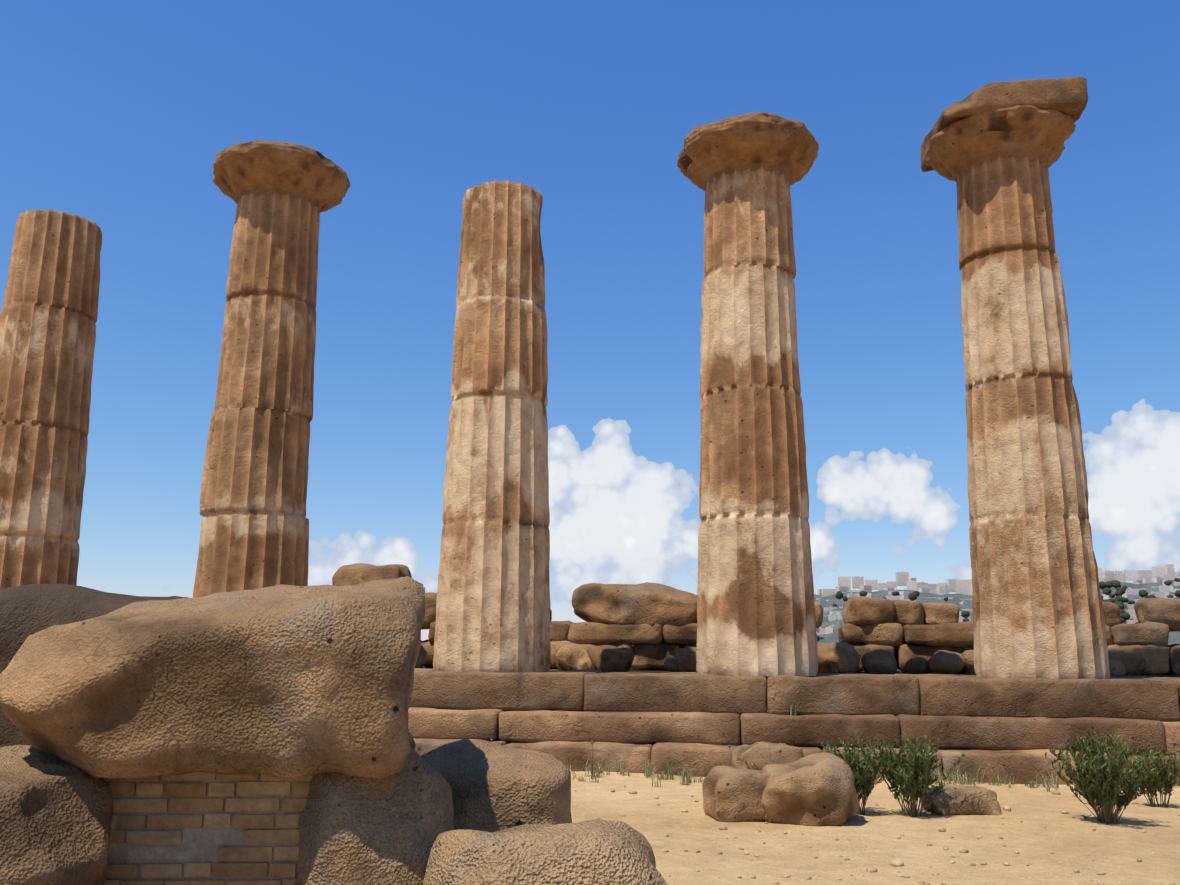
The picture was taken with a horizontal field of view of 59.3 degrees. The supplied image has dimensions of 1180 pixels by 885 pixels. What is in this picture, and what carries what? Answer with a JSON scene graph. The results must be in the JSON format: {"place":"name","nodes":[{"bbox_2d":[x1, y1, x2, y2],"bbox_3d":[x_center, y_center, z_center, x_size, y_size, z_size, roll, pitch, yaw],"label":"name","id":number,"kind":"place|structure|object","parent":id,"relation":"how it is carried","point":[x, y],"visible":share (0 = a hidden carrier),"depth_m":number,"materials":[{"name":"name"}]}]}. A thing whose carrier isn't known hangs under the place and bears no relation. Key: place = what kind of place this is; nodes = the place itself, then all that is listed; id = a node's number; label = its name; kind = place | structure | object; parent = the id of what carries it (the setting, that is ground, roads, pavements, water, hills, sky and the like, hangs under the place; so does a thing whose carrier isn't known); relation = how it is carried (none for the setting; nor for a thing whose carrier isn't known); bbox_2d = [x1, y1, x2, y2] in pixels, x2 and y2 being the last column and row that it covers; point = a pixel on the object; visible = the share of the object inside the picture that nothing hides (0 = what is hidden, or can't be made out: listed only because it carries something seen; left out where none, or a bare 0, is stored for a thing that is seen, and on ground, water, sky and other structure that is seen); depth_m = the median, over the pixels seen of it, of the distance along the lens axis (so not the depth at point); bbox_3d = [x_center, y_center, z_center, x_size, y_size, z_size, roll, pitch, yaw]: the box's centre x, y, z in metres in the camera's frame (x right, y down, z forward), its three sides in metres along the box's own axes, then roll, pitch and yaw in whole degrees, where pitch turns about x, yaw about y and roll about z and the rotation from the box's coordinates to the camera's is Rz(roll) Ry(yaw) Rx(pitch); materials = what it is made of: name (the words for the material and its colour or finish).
{"place":"outdoors","nodes":[
{"label":"outdoors","id":0,"kind":"place"},
{"bbox_2d":[0,209,101,588],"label":"column","id":1,"kind":"structure","parent":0,"point":[48,316],"depth_m":19.80,"materials":[{"name":"stone"}]},
{"bbox_2d":[103,772,312,884],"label":"brick pier","id":2,"kind":"structure","parent":0,"point":[199,828],"depth_m":4.93,"materials":[{"name":"brown brick"}]},
{"bbox_2d":[0,576,424,778],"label":"fallen block","id":3,"kind":"object","parent":2,"relation":"on","point":[282,681],"depth_m":4.77,"materials":[{"name":"stone"}]},
{"bbox_2d":[193,140,349,597],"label":"column","id":4,"kind":"structure","parent":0,"point":[254,532],"depth_m":19.22,"materials":[{"name":"stone"}]},
{"bbox_2d":[0,0,1179,640],"label":"sky","id":5,"kind":"structure","parent":0,"point":[116,115],"materials":[{"name":"blue"}]},
{"bbox_2d":[737,757,778,770],"bbox_3d":[1.952,3.878,11.783,0.544,0.548,0.606,-1,-11,7],"label":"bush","id":6,"kind":"object","parent":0,"point":[754,768],"visible":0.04,"depth_m":12.02,"materials":[{"name":"green plant"}]},
{"bbox_2d":[571,711,1179,884],"bbox_3d":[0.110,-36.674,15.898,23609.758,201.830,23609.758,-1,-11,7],"label":"ground","id":7,"kind":"structure","parent":0,"point":[1074,838],"depth_m":9.77,"materials":[{"name":"beige sand"}]},
{"bbox_2d":[0,584,187,746],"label":"boulder","id":8,"kind":"object","parent":7,"relation":"on","point":[26,611],"visible":0.15,"depth_m":8.61,"materials":[{"name":"stone"}]},
{"bbox_2d":[295,747,453,884],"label":"boulder","id":9,"kind":"object","parent":7,"relation":"on","point":[354,830],"visible":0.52,"depth_m":4.86,"materials":[{"name":"stone"}]},
{"bbox_2d":[409,733,415,749],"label":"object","id":10,"kind":"object","parent":7,"relation":"on","point":[412,743],"depth_m":9.84,"materials":[{"name":"stone"}]},
{"bbox_2d":[423,819,666,884],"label":"boulder","id":11,"kind":"object","parent":7,"relation":"on","point":[599,852],"visible":1,"depth_m":4.31,"materials":[{"name":"stone"}]},
{"bbox_2d":[490,739,866,778],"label":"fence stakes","id":12,"kind":"object","parent":7,"relation":"on","point":[491,740],"visible":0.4,"depth_m":14.82,"materials":[{"name":"metal"}]},
{"bbox_2d":[702,766,768,822],"bbox_3d":[1.663,3.828,11.161,0.798,0.676,0.713,3,-12,-14],"label":"boulder","id":13,"kind":"object","parent":7,"relation":"on","point":[731,794],"visible":0.73,"depth_m":10.86,"materials":[{"name":"stone"}]},
{"bbox_2d":[732,742,804,770],"bbox_3d":[2.415,4.398,13.960,0.989,0.719,0.850,-1,-11,7],"label":"rock","id":14,"kind":"object","parent":7,"relation":"on","point":[760,754],"visible":0.5,"depth_m":13.68,"materials":[{"name":"stone"}]},
{"bbox_2d":[408,666,1179,785],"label":"temple steps","id":15,"kind":"structure","parent":7,"relation":"on","point":[695,722],"depth_m":15.99,"materials":[{"name":"stone"}]},
{"bbox_2d":[433,180,550,672],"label":"column","id":16,"kind":"structure","parent":15,"relation":"on","point":[493,604],"depth_m":18.28,"materials":[{"name":"stone"}]},
{"bbox_2d":[677,112,818,675],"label":"column","id":17,"kind":"structure","parent":15,"relation":"on","point":[756,614],"depth_m":17.86,"materials":[{"name":"stone"}]},
{"bbox_2d":[332,563,1179,675],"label":"cella wall","id":18,"kind":"structure","parent":15,"relation":"on","point":[654,625],"depth_m":22.12,"materials":[{"name":"stone"}]},
{"bbox_2d":[921,76,1109,678],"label":"column","id":19,"kind":"structure","parent":15,"relation":"on","point":[993,150],"depth_m":17.40,"materials":[{"name":"stone"}]},
{"bbox_2d":[761,752,858,825],"bbox_3d":[2.321,3.758,11.071,1.090,0.851,0.922,-1,-11,7],"label":"boulder","id":20,"kind":"object","parent":7,"relation":"on","point":[816,789],"visible":0.77,"depth_m":10.72,"materials":[{"name":"stone"}]},
{"bbox_2d":[821,737,891,814],"bbox_3d":[2.911,3.713,11.561,0.758,0.844,0.736,7,-13,-29],"label":"bush","id":21,"kind":"object","parent":7,"relation":"on","point":[865,777],"visible":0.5,"depth_m":11.45,"materials":[{"name":"green plant"}]},
{"bbox_2d":[556,583,1178,794],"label":"grass","id":22,"kind":"structure","parent":7,"relation":"on","point":[688,778],"depth_m":14.52,"materials":[{"name":"plant"}]},
{"bbox_2d":[574,786,1179,884],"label":"pebbles","id":23,"kind":"object","parent":7,"relation":"on","point":[897,863],"visible":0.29,"depth_m":8.99,"materials":[{"name":"stone"}]},
{"bbox_2d":[868,733,965,816],"bbox_3d":[3.561,3.667,11.453,0.848,0.894,0.926,8,-14,-33],"label":"bush","id":24,"kind":"object","parent":7,"relation":"on","point":[913,782],"visible":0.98,"depth_m":11.36,"materials":[{"name":"green plant"}]},
{"bbox_2d":[922,785,1000,815],"bbox_3d":[4.172,4.043,11.669,0.817,0.329,0.538,0,-11,0],"label":"rock","id":25,"kind":"object","parent":7,"relation":"on","point":[959,800],"visible":0.88,"depth_m":11.46,"materials":[{"name":"stone"}]},
{"bbox_2d":[1045,729,1154,823],"bbox_3d":[5.413,3.549,11.021,1.102,0.954,1.074,-9,-15,39],"label":"bush","id":26,"kind":"object","parent":7,"relation":"on","point":[1099,777],"visible":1,"depth_m":10.88,"materials":[{"name":"green plant"}]},
{"bbox_2d":[1128,748,1179,806],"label":"bush","id":27,"kind":"object","parent":7,"relation":"on","point":[1161,774],"visible":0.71,"depth_m":12.32,"materials":[{"name":"green plant"}]},
{"bbox_3d":[-2.649,2.437,4.394,1.338,0.733,1.136,-1,-11,7],"label":"boulder","id":28,"kind":"object","parent":7,"relation":"on","visible":0},
{"bbox_2d":[0,745,112,884],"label":"boulder","id":29,"kind":"object","parent":28,"relation":"on","point":[56,813],"visible":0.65,"depth_m":4.56,"materials":[{"name":"stone"}]},
{"bbox_3d":[-0.815,2.526,5.497,0.882,0.742,0.792,-1,-11,7],"label":"boulder","id":30,"kind":"object","parent":7,"relation":"on","visible":0},
{"bbox_2d":[420,739,571,831],"bbox_3d":[-0.584,2.110,5.918,0.975,0.766,0.916,3,-12,-15],"label":"boulder","id":31,"kind":"object","parent":30,"relation":"on","point":[496,787],"visible":0.4,"depth_m":5.60,"materials":[{"name":"stone"}]},
{"bbox_2d":[632,580,1179,669],"bbox_3d":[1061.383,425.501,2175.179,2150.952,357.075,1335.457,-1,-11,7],"label":"hill","id":32,"kind":"structure","parent":0,"point":[1174,637],"depth_m":2703.47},
{"bbox_2d":[814,564,1179,634],"bbox_3d":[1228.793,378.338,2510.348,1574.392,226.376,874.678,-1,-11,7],"label":"town buildings","id":33,"kind":"structure","parent":32,"relation":"on","point":[1157,574],"depth_m":2755.52,"materials":[{"name":"white concrete"}]},
{"bbox_2d":[816,578,1179,641],"bbox_3d":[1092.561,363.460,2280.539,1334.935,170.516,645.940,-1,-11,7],"label":"trees","id":34,"kind":"object","parent":32,"relation":"on","point":[1118,600],"visible":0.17,"depth_m":2397.99,"materials":[{"name":"green plant"}]}
]}

